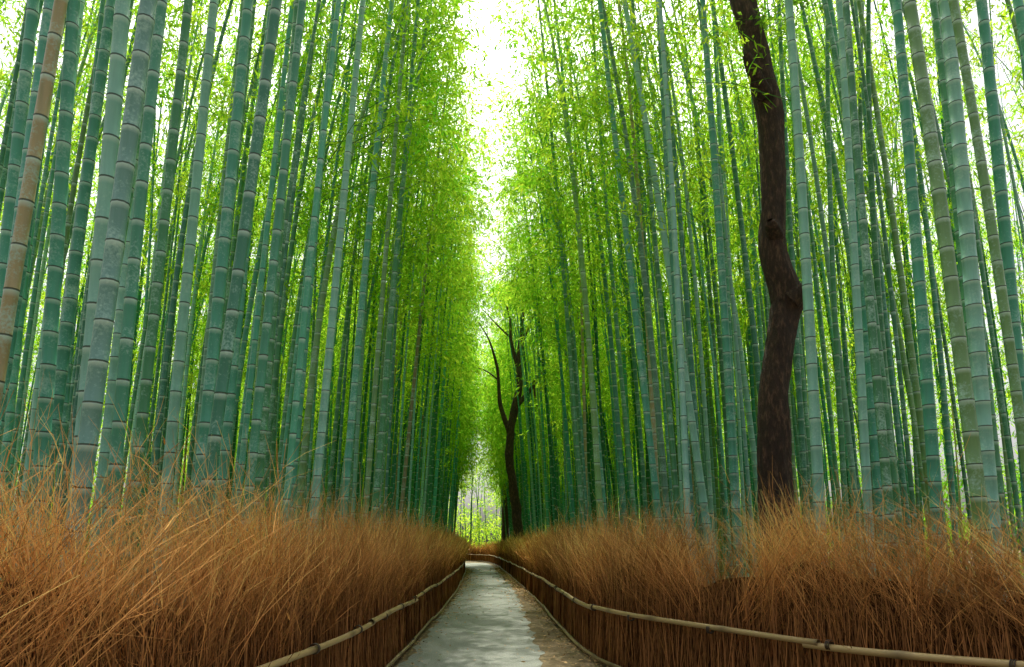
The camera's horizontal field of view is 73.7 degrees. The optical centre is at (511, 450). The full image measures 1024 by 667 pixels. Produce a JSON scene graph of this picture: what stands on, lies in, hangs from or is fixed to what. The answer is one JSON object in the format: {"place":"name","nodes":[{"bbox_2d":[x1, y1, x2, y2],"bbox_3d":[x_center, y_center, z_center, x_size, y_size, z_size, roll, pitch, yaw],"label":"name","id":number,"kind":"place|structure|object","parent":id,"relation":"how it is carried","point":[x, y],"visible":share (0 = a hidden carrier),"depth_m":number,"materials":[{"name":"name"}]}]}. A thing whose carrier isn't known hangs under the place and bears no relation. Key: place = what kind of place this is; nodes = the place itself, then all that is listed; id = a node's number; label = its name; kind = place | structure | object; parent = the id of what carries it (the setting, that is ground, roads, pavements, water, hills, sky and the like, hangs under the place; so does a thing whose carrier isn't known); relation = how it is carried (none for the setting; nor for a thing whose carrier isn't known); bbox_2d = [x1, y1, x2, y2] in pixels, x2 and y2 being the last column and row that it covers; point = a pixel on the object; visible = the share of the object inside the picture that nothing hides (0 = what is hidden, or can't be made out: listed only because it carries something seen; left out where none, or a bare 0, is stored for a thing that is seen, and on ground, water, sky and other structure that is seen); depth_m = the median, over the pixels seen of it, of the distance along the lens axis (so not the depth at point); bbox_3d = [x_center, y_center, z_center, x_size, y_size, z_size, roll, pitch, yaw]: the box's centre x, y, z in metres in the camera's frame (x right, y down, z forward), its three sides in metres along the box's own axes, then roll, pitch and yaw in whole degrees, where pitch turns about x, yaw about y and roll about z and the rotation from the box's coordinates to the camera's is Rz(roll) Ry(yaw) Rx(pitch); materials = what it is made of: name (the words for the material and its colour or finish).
{"place":"outdoors","nodes":[
{"label":"outdoors","id":0,"kind":"place"},
{"bbox_2d":[397,563,544,666],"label":"path","id":1,"kind":"structure","parent":0,"point":[485,646],"depth_m":12.47,"materials":[{"name":"concrete"}]},
{"bbox_2d":[0,0,1023,549],"label":"sky","id":2,"kind":"structure","parent":0,"point":[501,58],"materials":[{"name":"white"}]},
{"bbox_2d":[79,550,1023,666],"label":"ground","id":3,"kind":"structure","parent":0,"point":[558,652],"depth_m":11.69,"materials":[{"name":"brown soil"}]},
{"bbox_2d":[0,0,39,305],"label":"bamboo culm","id":4,"kind":"object","parent":3,"relation":"on","point":[23,87],"visible":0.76,"depth_m":6.31,"materials":[{"name":"green plant"}]},
{"bbox_2d":[0,0,68,408],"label":"bamboo culm","id":5,"kind":"object","parent":3,"relation":"on","point":[15,267],"visible":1,"depth_m":5.11,"materials":[{"name":"plant"}]},
{"bbox_2d":[27,0,80,577],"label":"bamboo culm","id":6,"kind":"object","parent":3,"relation":"on","point":[54,275],"visible":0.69,"depth_m":5.71,"materials":[{"name":"green plant"}]},
{"bbox_2d":[67,0,130,570],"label":"bamboo culm","id":7,"kind":"object","parent":3,"relation":"on","point":[113,106],"visible":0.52,"depth_m":5.36,"materials":[{"name":"green plant"}]},
{"bbox_2d":[85,175,136,596],"bbox_3d":[-4.072,-4.766,7.739,0.639,14.794,0.132,-2,-8,16],"label":"bamboo culm","id":8,"kind":"object","parent":3,"relation":"on","point":[104,451],"visible":0.23,"depth_m":7.17,"materials":[{"name":"green plant"}]},
{"bbox_2d":[116,0,192,608],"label":"bamboo culm","id":9,"kind":"object","parent":3,"relation":"on","point":[153,323],"visible":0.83,"depth_m":6.41,"materials":[{"name":"green plant"}]},
{"bbox_2d":[151,0,217,604],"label":"bamboo culm","id":10,"kind":"object","parent":3,"relation":"on","point":[182,324],"visible":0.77,"depth_m":7.20,"materials":[{"name":"green plant"}]},
{"bbox_2d":[182,0,253,608],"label":"bamboo culm","id":11,"kind":"object","parent":3,"relation":"on","point":[215,330],"visible":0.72,"depth_m":6.68,"materials":[{"name":"green plant"}]},
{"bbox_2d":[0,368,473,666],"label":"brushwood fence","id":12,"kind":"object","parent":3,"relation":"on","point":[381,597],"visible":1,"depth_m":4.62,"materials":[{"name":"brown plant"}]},
{"bbox_2d":[217,0,256,371],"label":"bamboo culm","id":13,"kind":"object","parent":3,"relation":"on","point":[250,44],"visible":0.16,"depth_m":9.18,"materials":[{"name":"green plant"}]},
{"bbox_2d":[213,0,270,538],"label":"bamboo culm","id":14,"kind":"object","parent":3,"relation":"on","point":[228,419],"visible":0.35,"depth_m":8.02,"materials":[{"name":"green plant"}]},
{"bbox_2d":[247,0,298,561],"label":"bamboo culm","id":15,"kind":"object","parent":3,"relation":"on","point":[260,465],"visible":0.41,"depth_m":7.58,"materials":[{"name":"green plant"}]},
{"bbox_2d":[286,0,335,556],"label":"bamboo culm","id":16,"kind":"object","parent":3,"relation":"on","point":[296,461],"visible":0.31,"depth_m":9.13,"materials":[{"name":"green plant"}]},
{"bbox_2d":[307,0,365,560],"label":"bamboo culm","id":17,"kind":"object","parent":3,"relation":"on","point":[322,423],"visible":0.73,"depth_m":8.94,"materials":[{"name":"green plant"}]},
{"bbox_2d":[337,0,394,540],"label":"bamboo culm","id":18,"kind":"object","parent":3,"relation":"on","point":[355,373],"visible":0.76,"depth_m":10.65,"materials":[{"name":"green plant"}]},
{"bbox_2d":[370,0,419,533],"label":"bamboo culm","id":19,"kind":"object","parent":3,"relation":"on","point":[379,457],"visible":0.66,"depth_m":12.15,"materials":[{"name":"green plant"}]},
{"bbox_2d":[479,366,508,540],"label":"straight tree","id":20,"kind":"object","parent":3,"relation":"on","point":[503,523],"visible":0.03,"depth_m":59.53,"materials":[{"name":"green plant"}]},
{"bbox_2d":[392,567,607,666],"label":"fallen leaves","id":21,"kind":"object","parent":3,"relation":"on","point":[503,572],"visible":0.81,"depth_m":18.72,"materials":[{"name":"brown plant"}]},
{"bbox_2d":[465,274,553,541],"bbox_3d":[0.095,-1.577,36.439,5.849,16.693,3.438,0,-8,-2],"label":"twisted tree","id":22,"kind":"object","parent":3,"relation":"on","point":[509,425],"visible":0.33,"depth_m":36.52,"materials":[{"name":"brown plant"}]},
{"bbox_2d":[0,0,1023,610],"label":"bamboo grove","id":23,"kind":"object","parent":3,"relation":"on","point":[404,472],"visible":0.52,"depth_m":12.04,"materials":[{"name":"green plant"}]},
{"bbox_2d":[0,0,1023,520],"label":"bamboo foliage","id":24,"kind":"object","parent":23,"relation":"attached to","point":[478,410],"visible":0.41,"depth_m":16.74,"materials":[{"name":"green plant"}]},
{"bbox_2d":[15,242,1023,577],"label":"distant foliage","id":25,"kind":"object","parent":3,"relation":"on","point":[477,524],"visible":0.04,"depth_m":44.33,"materials":[{"name":"green plant"}]},
{"bbox_2d":[538,0,585,536],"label":"bamboo culm","id":26,"kind":"object","parent":3,"relation":"on","point":[576,441],"visible":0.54,"depth_m":15.41,"materials":[{"name":"green plant"}]},
{"bbox_2d":[553,0,607,534],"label":"bamboo culm","id":27,"kind":"object","parent":3,"relation":"on","point":[600,453],"visible":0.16,"depth_m":13.72,"materials":[{"name":"green plant"}]},
{"bbox_2d":[597,0,664,554],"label":"bamboo culm","id":28,"kind":"object","parent":3,"relation":"on","point":[646,410],"visible":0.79,"depth_m":11.62,"materials":[{"name":"green plant"}]},
{"bbox_2d":[618,1,659,532],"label":"bamboo culm","id":29,"kind":"object","parent":3,"relation":"on","point":[652,415],"visible":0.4,"depth_m":12.71,"materials":[{"name":"green plant"}]},
{"bbox_2d":[622,0,716,580],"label":"bamboo culm","id":30,"kind":"object","parent":3,"relation":"on","point":[703,502],"visible":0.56,"depth_m":11.23,"materials":[{"name":"green plant"}]},
{"bbox_2d":[700,0,743,576],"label":"bamboo culm","id":31,"kind":"object","parent":3,"relation":"on","point":[731,432],"visible":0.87,"depth_m":10.70,"materials":[{"name":"green plant"}]},
{"bbox_2d":[466,436,1023,666],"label":"brushwood fence","id":32,"kind":"object","parent":3,"relation":"on","point":[605,599],"visible":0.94,"depth_m":6.70,"materials":[{"name":"brown plant"}]},
{"bbox_2d":[718,0,823,574],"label":"dark tree","id":33,"kind":"object","parent":3,"relation":"on","point":[774,433],"visible":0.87,"depth_m":9.92,"materials":[{"name":"brown plant"}]},
{"bbox_2d":[785,0,826,565],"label":"bamboo culm","id":34,"kind":"object","parent":3,"relation":"on","point":[812,381],"visible":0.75,"depth_m":8.99,"materials":[{"name":"green plant"}]},
{"bbox_2d":[836,0,875,578],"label":"bamboo culm","id":35,"kind":"object","parent":3,"relation":"on","point":[860,375],"visible":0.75,"depth_m":8.47,"materials":[{"name":"green plant"}]},
{"bbox_2d":[836,3,889,579],"bbox_3d":[4.299,-5.612,9.038,0.480,16.831,0.152,4,-9,-27],"label":"bamboo culm","id":36,"kind":"object","parent":3,"relation":"on","point":[875,461],"visible":0.16,"depth_m":8.35,"materials":[{"name":"green plant"}]},
{"bbox_2d":[892,0,949,595],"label":"bamboo culm","id":37,"kind":"object","parent":3,"relation":"on","point":[927,382],"visible":0.81,"depth_m":7.85,"materials":[{"name":"green plant"}]},
{"bbox_2d":[938,0,1006,601],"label":"bamboo culm","id":38,"kind":"object","parent":3,"relation":"on","point":[974,314],"visible":0.66,"depth_m":7.06,"materials":[{"name":"green plant"}]},
{"bbox_2d":[937,0,1012,597],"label":"bamboo culm","id":39,"kind":"object","parent":3,"relation":"on","point":[1001,494],"visible":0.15,"depth_m":8.24,"materials":[{"name":"green plant"}]},
{"bbox_2d":[975,0,1023,521],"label":"bamboo culm","id":40,"kind":"object","parent":3,"relation":"on","point":[1000,187],"visible":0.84,"depth_m":7.76,"materials":[{"name":"green plant"}]}
]}

